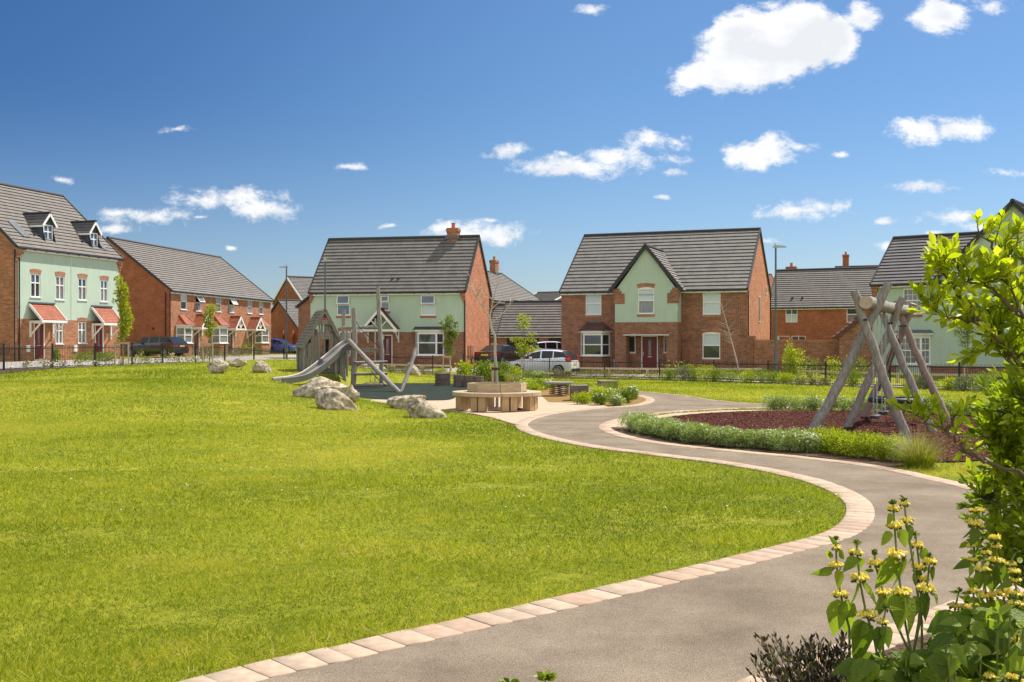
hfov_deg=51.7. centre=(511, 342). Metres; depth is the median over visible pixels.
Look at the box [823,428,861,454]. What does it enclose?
hedge shrub
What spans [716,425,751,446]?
hedge shrub
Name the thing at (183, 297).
window
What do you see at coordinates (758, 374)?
border shrub
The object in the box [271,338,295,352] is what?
parked car
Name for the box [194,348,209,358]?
garden shrub
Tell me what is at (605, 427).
bed edging
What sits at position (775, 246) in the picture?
street lamp
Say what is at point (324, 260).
street lamp
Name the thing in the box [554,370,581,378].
border shrub
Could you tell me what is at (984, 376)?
border shrub
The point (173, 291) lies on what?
terraced house
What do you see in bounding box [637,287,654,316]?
window
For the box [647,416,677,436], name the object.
hedge shrub
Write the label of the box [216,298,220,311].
window
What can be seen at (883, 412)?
chain swing
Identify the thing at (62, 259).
house
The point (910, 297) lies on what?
window
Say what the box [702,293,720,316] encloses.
window
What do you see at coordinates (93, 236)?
window
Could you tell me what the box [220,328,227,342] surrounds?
window
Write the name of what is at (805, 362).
bush
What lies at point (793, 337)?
window
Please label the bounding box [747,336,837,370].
garden wall
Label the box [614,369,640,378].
border shrub
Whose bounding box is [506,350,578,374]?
parked car
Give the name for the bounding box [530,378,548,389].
shrub
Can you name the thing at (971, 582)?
flowering stem
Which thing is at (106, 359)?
rose bush
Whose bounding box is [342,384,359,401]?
boulder
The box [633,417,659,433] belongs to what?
hedge shrub
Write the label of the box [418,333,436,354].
window
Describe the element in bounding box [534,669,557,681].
leaf sprig
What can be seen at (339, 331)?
window
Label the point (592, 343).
window
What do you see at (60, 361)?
rose bush
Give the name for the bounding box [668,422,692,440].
hedge shrub
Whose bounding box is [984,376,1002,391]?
border shrub
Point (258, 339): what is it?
window
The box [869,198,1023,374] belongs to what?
house
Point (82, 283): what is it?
window
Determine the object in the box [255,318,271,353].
bay window
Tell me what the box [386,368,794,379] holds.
pavement
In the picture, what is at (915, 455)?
ornamental grass
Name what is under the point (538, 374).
border shrub
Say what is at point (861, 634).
flowering stem
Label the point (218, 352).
garden shrub
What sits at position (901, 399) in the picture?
basket swing
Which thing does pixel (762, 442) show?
hedge shrub
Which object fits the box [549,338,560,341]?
garage door
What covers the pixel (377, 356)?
railing
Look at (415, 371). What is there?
boulder
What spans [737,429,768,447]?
hedge shrub
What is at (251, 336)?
door
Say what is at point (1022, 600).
flowering stem
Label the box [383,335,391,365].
door
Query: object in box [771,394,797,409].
hedge shrub
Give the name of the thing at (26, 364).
rose bush
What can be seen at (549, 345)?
parked car
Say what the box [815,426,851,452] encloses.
hedge shrub
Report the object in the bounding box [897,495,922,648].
flowering stem
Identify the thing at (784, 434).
hedge shrub
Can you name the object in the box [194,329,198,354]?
door
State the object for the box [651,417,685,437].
hedge shrub
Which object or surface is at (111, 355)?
garden shrub
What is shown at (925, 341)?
window
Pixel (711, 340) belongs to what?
window
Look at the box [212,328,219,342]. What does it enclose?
window
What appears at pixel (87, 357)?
garden shrub
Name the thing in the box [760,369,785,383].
border shrub
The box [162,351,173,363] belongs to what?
rose bush
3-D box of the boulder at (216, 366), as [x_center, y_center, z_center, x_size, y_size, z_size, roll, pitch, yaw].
[-10.428,0.855,37.500,0.790,0.577,0.539,0,0,0]
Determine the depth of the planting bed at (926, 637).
5.71 m
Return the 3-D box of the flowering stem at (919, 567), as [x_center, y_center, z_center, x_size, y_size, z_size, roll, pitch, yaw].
[1.589,1.186,4.099,0.112,0.929,0.072,0,0,0]
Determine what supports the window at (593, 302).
in the house at (651, 296)
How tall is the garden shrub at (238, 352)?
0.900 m
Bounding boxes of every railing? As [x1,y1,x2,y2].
[0,343,283,369]
[283,349,432,373]
[463,353,503,373]
[497,358,1005,388]
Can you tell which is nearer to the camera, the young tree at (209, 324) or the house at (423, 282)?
the young tree at (209, 324)
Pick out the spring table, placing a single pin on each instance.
(564, 384)
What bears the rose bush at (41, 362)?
on the flower bed at (7, 371)
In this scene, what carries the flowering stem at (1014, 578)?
on the planting bed at (926, 637)
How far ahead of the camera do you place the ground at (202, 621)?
9.85 m
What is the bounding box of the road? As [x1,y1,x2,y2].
[5,355,295,368]
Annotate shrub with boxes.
[53,348,60,361]
[70,349,98,361]
[91,350,113,360]
[100,351,119,360]
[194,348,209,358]
[205,346,228,357]
[226,348,246,356]
[238,342,257,355]
[255,348,269,354]
[386,365,398,372]
[417,365,432,373]
[433,367,448,374]
[513,376,530,381]
[519,378,536,387]
[520,369,540,376]
[525,382,544,391]
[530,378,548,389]
[531,370,551,377]
[541,368,563,377]
[541,377,556,387]
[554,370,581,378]
[569,391,593,404]
[580,369,603,377]
[588,386,604,398]
[590,392,608,404]
[596,368,619,378]
[596,387,620,399]
[607,392,626,405]
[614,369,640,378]
[616,410,654,429]
[618,388,635,402]
[625,383,639,398]
[628,412,654,432]
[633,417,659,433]
[641,370,659,379]
[641,417,660,435]
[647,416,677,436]
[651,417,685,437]
[658,368,676,380]
[659,420,678,439]
[662,360,697,373]
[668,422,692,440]
[674,365,690,380]
[679,421,710,442]
[683,421,718,443]
[686,368,702,380]
[695,364,716,381]
[708,367,728,381]
[709,425,727,445]
[715,366,743,381]
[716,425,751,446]
[737,368,758,382]
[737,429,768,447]
[745,628,851,681]
[747,367,772,381]
[755,428,784,450]
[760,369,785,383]
[761,393,786,409]
[765,426,811,450]
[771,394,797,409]
[775,372,796,382]
[785,394,812,409]
[787,432,823,452]
[792,377,807,384]
[800,425,836,450]
[803,395,822,410]
[806,377,820,384]
[813,396,838,410]
[815,377,831,384]
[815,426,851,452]
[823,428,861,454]
[835,395,852,410]
[837,429,878,457]
[845,366,862,386]
[847,396,864,410]
[859,431,900,459]
[862,396,879,410]
[874,403,889,410]
[881,431,929,461]
[884,207,1023,600]
[901,374,922,387]
[915,373,939,388]
[936,376,960,390]
[943,399,965,413]
[950,374,978,390]
[950,401,971,415]
[966,370,994,392]
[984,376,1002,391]
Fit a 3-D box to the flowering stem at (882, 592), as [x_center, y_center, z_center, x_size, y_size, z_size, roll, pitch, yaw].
[1.426,1.214,3.990,0.188,0.872,0.088,0,0,0]
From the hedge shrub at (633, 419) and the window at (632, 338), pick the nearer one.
the hedge shrub at (633, 419)
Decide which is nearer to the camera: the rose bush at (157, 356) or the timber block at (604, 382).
the timber block at (604, 382)
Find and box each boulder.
[207,359,228,373]
[228,358,246,367]
[252,360,270,372]
[292,376,346,397]
[315,388,357,410]
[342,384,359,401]
[358,364,385,370]
[386,395,425,409]
[405,363,420,375]
[406,398,446,417]
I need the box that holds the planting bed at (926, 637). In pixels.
[827,592,1023,679]
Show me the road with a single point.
(267, 357)
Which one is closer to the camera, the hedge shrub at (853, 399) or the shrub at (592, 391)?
the hedge shrub at (853, 399)
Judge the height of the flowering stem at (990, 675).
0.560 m
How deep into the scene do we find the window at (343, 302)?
69.80 m
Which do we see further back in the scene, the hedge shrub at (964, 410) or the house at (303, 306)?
the house at (303, 306)
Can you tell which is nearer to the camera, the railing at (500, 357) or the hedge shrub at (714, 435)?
the hedge shrub at (714, 435)
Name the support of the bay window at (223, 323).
in the terraced house at (173, 291)
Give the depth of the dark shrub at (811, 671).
3.78 m
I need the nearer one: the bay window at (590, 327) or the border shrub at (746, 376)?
the border shrub at (746, 376)
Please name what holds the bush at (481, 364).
on the ground at (202, 621)
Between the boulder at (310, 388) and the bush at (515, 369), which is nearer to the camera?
the boulder at (310, 388)
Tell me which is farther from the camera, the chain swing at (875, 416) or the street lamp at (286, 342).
the street lamp at (286, 342)
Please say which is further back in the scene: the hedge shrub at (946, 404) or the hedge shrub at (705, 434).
the hedge shrub at (946, 404)
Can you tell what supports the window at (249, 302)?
in the terraced house at (173, 291)
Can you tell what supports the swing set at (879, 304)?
on the mulch bed at (724, 420)
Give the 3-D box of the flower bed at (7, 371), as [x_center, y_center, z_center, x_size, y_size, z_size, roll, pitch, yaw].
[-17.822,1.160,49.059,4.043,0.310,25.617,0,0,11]
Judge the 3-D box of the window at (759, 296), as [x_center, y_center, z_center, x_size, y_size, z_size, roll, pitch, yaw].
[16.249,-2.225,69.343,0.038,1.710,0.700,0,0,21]
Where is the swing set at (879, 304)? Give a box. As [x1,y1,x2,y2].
[808,281,950,441]
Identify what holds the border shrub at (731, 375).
on the border bed at (680, 379)
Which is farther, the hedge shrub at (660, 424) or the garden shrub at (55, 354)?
the garden shrub at (55, 354)
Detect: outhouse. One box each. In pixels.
[271,299,301,334]
[832,316,871,371]
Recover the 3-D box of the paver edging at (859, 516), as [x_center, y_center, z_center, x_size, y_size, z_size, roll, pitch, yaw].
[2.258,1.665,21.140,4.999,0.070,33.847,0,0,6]
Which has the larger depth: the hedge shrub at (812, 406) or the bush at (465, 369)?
the bush at (465, 369)
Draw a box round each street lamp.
[279,265,288,358]
[323,258,334,354]
[773,243,785,374]
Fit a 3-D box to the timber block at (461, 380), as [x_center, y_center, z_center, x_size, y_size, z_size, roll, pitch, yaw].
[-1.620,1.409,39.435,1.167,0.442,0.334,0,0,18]
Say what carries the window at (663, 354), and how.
in the house at (651, 296)
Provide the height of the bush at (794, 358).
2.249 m
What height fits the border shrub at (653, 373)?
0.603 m
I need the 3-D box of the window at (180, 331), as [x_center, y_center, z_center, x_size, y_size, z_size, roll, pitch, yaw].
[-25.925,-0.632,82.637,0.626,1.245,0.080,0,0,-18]
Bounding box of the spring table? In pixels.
[544,381,573,395]
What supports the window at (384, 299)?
in the house at (423, 282)
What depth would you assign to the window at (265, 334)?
98.04 m
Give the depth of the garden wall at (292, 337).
105.08 m
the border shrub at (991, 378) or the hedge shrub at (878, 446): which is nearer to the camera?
the hedge shrub at (878, 446)
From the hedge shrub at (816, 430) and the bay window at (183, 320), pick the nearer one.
the hedge shrub at (816, 430)
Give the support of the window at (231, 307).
in the terraced house at (173, 291)
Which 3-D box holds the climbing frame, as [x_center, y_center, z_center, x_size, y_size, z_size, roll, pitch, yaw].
[-5.653,-0.179,38.052,4.779,3.834,6.013,0,0,0]
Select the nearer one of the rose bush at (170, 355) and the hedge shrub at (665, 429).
the hedge shrub at (665, 429)
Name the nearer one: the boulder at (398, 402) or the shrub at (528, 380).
the boulder at (398, 402)
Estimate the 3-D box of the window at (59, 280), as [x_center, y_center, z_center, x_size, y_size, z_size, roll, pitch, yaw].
[-27.224,-3.279,63.602,0.155,1.438,0.864,0,0,16]
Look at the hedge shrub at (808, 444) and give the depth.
15.75 m
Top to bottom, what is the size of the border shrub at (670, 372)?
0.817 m
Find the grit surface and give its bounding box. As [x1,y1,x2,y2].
[538,387,645,406]
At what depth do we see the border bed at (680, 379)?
54.66 m
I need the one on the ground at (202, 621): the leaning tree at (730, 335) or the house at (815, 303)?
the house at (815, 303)
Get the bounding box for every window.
[8,221,29,237]
[30,274,41,297]
[43,224,52,240]
[55,276,65,300]
[55,323,63,344]
[78,278,87,300]
[78,322,87,343]
[90,233,97,246]
[100,280,108,302]
[175,314,195,355]
[176,327,184,339]
[180,294,186,309]
[185,327,191,342]
[196,296,204,311]
[212,316,230,354]
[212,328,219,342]
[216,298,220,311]
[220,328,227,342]
[229,299,237,312]
[247,301,251,313]
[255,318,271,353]
[255,331,261,342]
[259,302,263,314]
[262,328,268,342]
[336,296,350,317]
[339,331,349,355]
[381,296,389,312]
[413,327,445,367]
[416,333,417,354]
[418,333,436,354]
[420,295,435,317]
[437,333,443,354]
[578,321,612,369]
[581,334,582,354]
[583,334,601,355]
[585,295,601,317]
[602,334,609,355]
[630,336,636,355]
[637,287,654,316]
[662,336,665,355]
[701,332,720,361]
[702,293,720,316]
[759,296,760,321]
[786,310,796,321]
[792,336,805,339]
[847,309,856,321]
[894,330,933,372]
[900,337,920,363]
[903,288,922,316]
[921,337,929,363]
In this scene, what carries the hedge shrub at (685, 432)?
on the soil bed at (861, 459)
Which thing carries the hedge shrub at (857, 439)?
on the soil bed at (861, 459)
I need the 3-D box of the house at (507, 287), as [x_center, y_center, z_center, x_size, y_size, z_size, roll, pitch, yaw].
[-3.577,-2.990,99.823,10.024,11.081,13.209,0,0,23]
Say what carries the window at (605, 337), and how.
in the house at (651, 296)
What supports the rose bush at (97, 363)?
on the flower bed at (7, 371)
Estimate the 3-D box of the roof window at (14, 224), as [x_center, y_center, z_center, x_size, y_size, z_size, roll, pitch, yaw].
[-28.799,-6.640,61.730,1.100,1.004,0.657,0,0,16]
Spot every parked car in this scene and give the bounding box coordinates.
[123,336,187,356]
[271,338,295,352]
[474,345,526,363]
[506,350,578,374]
[526,341,560,355]
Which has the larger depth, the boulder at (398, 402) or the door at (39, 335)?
the door at (39, 335)
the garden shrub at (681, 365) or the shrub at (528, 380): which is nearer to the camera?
the shrub at (528, 380)
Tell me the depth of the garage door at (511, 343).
85.62 m
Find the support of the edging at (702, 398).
on the ground at (202, 621)
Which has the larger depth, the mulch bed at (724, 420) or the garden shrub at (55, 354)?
the garden shrub at (55, 354)
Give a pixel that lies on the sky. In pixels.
(253, 135)
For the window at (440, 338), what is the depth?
68.15 m
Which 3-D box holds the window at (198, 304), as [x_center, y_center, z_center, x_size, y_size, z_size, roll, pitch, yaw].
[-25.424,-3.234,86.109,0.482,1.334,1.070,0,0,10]
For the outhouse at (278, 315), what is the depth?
111.96 m
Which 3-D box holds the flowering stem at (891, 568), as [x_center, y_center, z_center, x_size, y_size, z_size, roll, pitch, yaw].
[1.416,1.112,3.888,0.152,1.076,0.109,0,0,0]
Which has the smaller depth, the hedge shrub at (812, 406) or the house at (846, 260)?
the hedge shrub at (812, 406)
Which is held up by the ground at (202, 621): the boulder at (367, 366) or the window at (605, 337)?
the boulder at (367, 366)
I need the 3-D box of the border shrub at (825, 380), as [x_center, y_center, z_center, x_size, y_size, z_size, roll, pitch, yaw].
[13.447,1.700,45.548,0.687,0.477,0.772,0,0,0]
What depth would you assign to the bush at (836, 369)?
55.83 m
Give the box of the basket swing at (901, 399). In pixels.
[868,318,925,403]
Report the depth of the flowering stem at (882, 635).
3.77 m
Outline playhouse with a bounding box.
[294,308,339,374]
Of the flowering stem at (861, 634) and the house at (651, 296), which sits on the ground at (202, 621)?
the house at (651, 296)
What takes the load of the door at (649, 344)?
in the house at (651, 296)
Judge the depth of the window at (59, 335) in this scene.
63.63 m
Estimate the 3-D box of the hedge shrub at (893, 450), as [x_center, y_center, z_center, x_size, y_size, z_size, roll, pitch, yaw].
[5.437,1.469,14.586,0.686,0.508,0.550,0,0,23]
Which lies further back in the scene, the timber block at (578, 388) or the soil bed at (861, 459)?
the timber block at (578, 388)
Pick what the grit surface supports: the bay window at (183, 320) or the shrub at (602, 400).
the shrub at (602, 400)
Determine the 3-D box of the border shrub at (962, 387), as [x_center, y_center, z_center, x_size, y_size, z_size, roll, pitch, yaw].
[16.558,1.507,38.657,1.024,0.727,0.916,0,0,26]
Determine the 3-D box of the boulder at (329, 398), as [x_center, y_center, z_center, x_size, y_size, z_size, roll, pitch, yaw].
[-4.101,1.457,24.600,1.032,0.817,0.640,0,0,0]
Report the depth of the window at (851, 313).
92.85 m
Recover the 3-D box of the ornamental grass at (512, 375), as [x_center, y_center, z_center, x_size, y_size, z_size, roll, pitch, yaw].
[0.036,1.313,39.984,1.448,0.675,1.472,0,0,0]
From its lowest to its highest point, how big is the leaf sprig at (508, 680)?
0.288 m
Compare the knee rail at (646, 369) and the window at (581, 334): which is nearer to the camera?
the knee rail at (646, 369)
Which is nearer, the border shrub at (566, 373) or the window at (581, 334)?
the border shrub at (566, 373)
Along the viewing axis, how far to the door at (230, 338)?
92.06 m
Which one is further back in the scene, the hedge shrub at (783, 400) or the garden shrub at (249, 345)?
the garden shrub at (249, 345)
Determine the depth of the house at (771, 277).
152.90 m
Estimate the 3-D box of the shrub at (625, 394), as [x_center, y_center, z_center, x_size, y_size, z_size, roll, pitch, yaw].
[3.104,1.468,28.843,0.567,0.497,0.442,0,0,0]
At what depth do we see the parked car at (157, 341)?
76.58 m
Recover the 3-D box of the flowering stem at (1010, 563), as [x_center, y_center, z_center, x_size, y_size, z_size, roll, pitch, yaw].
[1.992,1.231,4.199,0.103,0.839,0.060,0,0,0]
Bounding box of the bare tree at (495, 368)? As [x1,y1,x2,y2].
[466,267,513,407]
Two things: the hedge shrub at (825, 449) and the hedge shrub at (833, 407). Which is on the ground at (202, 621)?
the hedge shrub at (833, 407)
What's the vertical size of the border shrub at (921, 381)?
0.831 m
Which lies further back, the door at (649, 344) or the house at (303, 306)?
the house at (303, 306)
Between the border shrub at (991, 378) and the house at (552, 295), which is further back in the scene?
the house at (552, 295)
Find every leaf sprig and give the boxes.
[499,677,519,681]
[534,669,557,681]
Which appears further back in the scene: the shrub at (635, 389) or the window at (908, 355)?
the window at (908, 355)
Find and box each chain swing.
[870,317,880,418]
[878,312,888,414]
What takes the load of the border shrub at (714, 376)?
on the border bed at (680, 379)
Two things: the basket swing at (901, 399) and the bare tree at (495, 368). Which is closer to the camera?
the basket swing at (901, 399)
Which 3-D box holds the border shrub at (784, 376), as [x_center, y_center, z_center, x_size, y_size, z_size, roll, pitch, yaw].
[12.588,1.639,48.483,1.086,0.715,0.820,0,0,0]
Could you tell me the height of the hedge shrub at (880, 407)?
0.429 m
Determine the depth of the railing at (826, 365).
49.51 m
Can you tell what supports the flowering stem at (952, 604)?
on the planting bed at (926, 637)
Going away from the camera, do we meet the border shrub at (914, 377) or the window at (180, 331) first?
the border shrub at (914, 377)
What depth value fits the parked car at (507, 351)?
69.72 m
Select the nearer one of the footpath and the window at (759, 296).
the footpath
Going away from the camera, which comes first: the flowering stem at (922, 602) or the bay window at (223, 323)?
the flowering stem at (922, 602)
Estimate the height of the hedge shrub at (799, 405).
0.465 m
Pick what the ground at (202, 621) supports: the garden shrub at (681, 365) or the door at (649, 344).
the garden shrub at (681, 365)
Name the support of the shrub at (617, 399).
on the grit surface
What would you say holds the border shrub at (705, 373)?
on the border bed at (680, 379)
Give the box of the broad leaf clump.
[831,604,1023,681]
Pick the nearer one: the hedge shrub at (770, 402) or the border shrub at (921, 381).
the hedge shrub at (770, 402)
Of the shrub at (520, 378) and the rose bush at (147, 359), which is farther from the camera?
the rose bush at (147, 359)
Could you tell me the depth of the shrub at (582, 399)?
28.35 m
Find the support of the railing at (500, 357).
on the ground at (202, 621)
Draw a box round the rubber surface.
[346,383,466,399]
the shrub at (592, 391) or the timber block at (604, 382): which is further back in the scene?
the timber block at (604, 382)
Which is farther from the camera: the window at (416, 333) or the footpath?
the window at (416, 333)
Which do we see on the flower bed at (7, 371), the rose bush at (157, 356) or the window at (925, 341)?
the rose bush at (157, 356)
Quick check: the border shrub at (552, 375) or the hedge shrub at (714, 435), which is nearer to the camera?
the hedge shrub at (714, 435)
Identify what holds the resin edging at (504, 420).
on the ground at (202, 621)
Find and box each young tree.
[111,274,134,365]
[201,303,219,361]
[439,315,458,376]
[509,313,539,376]
[953,320,980,385]
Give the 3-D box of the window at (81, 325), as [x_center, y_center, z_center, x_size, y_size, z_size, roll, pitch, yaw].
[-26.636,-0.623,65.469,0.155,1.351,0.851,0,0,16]
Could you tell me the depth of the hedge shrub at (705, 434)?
17.12 m
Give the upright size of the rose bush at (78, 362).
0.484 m
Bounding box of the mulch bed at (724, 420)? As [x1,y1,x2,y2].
[670,411,991,460]
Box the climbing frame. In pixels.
[272,286,416,391]
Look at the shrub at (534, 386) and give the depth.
35.41 m
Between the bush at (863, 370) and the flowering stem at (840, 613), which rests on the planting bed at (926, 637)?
the flowering stem at (840, 613)
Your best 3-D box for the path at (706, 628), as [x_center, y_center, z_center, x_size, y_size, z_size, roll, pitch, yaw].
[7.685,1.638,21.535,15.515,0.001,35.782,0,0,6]
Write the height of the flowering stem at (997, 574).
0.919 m
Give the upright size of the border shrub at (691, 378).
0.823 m
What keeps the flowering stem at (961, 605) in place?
on the planting bed at (926, 637)
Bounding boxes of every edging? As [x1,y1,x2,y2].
[178,388,874,681]
[440,409,521,424]
[569,386,767,403]
[598,407,980,493]
[736,576,1023,681]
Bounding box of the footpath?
[722,380,971,388]
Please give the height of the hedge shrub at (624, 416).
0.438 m
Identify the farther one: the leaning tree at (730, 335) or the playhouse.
the leaning tree at (730, 335)
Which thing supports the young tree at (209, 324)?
on the ground at (202, 621)
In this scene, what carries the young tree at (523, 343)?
on the ground at (202, 621)
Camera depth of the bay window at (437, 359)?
67.93 m
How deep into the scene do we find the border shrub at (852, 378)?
43.89 m
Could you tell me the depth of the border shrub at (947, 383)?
39.20 m
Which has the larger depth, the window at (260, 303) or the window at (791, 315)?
the window at (260, 303)
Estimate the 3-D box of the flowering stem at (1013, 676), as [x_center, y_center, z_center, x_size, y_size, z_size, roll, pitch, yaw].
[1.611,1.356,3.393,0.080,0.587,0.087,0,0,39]
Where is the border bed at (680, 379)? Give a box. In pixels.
[385,371,980,390]
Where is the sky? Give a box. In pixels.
[0,0,1023,308]
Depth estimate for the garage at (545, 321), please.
86.39 m
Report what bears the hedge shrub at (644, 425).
on the soil bed at (861, 459)
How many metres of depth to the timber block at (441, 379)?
40.65 m
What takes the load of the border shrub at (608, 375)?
on the border bed at (680, 379)
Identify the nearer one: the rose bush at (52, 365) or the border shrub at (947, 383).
the border shrub at (947, 383)
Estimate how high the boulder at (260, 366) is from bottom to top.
0.568 m
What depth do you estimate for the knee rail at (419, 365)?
64.99 m
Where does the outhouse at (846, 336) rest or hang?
on the ground at (202, 621)
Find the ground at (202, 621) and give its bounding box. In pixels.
[0,353,1008,681]
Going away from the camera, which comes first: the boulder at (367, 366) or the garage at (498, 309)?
the boulder at (367, 366)
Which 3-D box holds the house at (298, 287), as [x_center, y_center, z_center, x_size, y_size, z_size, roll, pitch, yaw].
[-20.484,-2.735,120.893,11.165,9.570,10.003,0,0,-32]
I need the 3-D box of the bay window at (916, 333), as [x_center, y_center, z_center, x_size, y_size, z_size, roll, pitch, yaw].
[22.033,0.934,58.322,2.251,3.332,0.720,0,0,38]
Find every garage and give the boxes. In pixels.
[491,303,504,344]
[496,300,560,353]
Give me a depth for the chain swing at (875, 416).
18.38 m
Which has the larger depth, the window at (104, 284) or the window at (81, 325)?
the window at (104, 284)
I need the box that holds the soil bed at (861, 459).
[611,427,905,466]
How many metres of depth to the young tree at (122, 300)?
46.90 m
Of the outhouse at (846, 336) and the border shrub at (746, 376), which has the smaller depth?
the border shrub at (746, 376)
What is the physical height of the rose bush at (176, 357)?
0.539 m
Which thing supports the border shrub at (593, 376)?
on the border bed at (680, 379)
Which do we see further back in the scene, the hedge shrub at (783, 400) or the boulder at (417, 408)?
the hedge shrub at (783, 400)
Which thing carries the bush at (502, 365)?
on the ground at (202, 621)
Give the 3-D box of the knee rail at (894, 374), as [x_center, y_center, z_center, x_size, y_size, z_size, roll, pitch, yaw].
[18.706,1.719,49.407,0.767,0.763,14.380,0,0,-28]
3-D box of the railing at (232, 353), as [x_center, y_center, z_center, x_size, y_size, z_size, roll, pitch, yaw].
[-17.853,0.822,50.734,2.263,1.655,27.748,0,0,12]
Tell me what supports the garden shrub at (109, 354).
on the ground at (202, 621)
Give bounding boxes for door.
[34,323,44,358]
[95,325,103,356]
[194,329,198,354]
[228,330,232,353]
[249,331,252,353]
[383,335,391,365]
[507,338,538,353]
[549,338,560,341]
[641,336,657,367]
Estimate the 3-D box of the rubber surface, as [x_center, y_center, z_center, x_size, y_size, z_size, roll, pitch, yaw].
[-3.801,1.632,36.875,5.634,0.001,13.364,0,0,0]
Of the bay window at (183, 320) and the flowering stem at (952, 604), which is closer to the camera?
the flowering stem at (952, 604)
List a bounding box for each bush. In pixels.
[22,360,31,369]
[35,356,52,368]
[47,359,57,367]
[57,360,69,367]
[73,359,86,367]
[91,361,99,365]
[100,357,113,365]
[129,355,144,364]
[142,356,151,364]
[153,354,163,363]
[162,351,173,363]
[172,355,181,362]
[452,360,473,374]
[471,359,490,381]
[485,368,510,381]
[497,361,513,380]
[508,365,521,376]
[782,342,806,380]
[797,355,822,378]
[822,355,840,377]
[839,355,871,377]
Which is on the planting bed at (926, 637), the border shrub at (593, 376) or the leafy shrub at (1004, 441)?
the leafy shrub at (1004, 441)
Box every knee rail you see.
[384,364,451,370]
[570,367,762,375]
[797,370,997,382]
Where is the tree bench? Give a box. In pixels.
[452,382,541,411]
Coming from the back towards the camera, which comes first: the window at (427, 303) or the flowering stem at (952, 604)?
the window at (427, 303)
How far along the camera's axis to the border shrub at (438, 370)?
59.95 m
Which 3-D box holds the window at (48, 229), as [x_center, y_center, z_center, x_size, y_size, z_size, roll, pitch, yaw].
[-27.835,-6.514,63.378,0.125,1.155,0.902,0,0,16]
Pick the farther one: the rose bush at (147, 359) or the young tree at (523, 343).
the young tree at (523, 343)
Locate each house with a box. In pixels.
[0,182,124,361]
[106,236,273,355]
[271,276,312,305]
[295,295,309,339]
[308,223,491,367]
[487,256,540,314]
[534,291,560,299]
[559,227,771,371]
[769,274,773,285]
[771,263,877,339]
[835,252,877,267]
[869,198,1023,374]
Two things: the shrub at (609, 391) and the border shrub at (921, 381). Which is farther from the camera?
the border shrub at (921, 381)
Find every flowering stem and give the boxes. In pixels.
[811,535,856,657]
[842,539,879,659]
[863,549,909,653]
[873,603,901,666]
[875,499,915,653]
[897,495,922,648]
[908,529,930,650]
[912,552,937,650]
[947,587,971,636]
[952,507,985,594]
[954,595,971,632]
[963,577,980,644]
[969,547,999,609]
[978,533,1009,607]
[981,671,996,681]
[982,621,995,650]
[995,567,1023,619]
[1002,547,1022,588]
[1002,593,1021,674]
[1004,672,1023,681]
[1011,595,1023,646]
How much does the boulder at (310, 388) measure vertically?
0.765 m
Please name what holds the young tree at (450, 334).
on the ground at (202, 621)
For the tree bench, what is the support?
on the resin path at (545, 405)
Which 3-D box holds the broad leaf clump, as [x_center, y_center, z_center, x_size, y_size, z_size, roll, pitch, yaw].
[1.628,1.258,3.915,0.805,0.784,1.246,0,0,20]
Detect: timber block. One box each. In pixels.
[435,373,450,385]
[453,375,483,386]
[570,385,588,399]
[597,380,617,388]
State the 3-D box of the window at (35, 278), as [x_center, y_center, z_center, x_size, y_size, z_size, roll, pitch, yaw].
[-27.783,-3.324,61.597,0.155,1.388,0.892,0,0,16]
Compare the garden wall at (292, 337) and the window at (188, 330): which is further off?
the garden wall at (292, 337)
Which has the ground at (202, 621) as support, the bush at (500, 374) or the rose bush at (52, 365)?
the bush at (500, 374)
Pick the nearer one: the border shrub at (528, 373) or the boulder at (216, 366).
the boulder at (216, 366)
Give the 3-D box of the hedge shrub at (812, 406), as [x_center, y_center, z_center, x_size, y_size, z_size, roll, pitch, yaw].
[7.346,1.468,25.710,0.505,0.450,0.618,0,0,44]
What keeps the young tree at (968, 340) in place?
on the ground at (202, 621)
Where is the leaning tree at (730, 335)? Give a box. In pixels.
[716,300,740,373]
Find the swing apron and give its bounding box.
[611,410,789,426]
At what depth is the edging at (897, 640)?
5.95 m
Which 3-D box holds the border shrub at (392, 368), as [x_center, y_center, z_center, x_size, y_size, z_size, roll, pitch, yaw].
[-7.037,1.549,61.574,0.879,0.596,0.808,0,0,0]
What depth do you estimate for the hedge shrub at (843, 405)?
25.39 m
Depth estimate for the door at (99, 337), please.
67.12 m
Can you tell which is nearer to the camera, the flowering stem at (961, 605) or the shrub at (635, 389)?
the flowering stem at (961, 605)
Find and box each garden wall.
[271,330,297,353]
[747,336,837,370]
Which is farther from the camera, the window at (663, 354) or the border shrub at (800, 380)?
the window at (663, 354)
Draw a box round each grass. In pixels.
[501,370,526,381]
[603,379,623,391]
[879,424,952,467]
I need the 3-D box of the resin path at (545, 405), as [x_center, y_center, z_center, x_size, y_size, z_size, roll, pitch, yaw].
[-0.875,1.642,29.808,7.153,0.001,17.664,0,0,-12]
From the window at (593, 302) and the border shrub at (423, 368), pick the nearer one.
the border shrub at (423, 368)
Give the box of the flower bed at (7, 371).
[0,364,146,372]
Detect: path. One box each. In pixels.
[258,386,1009,681]
[371,389,613,422]

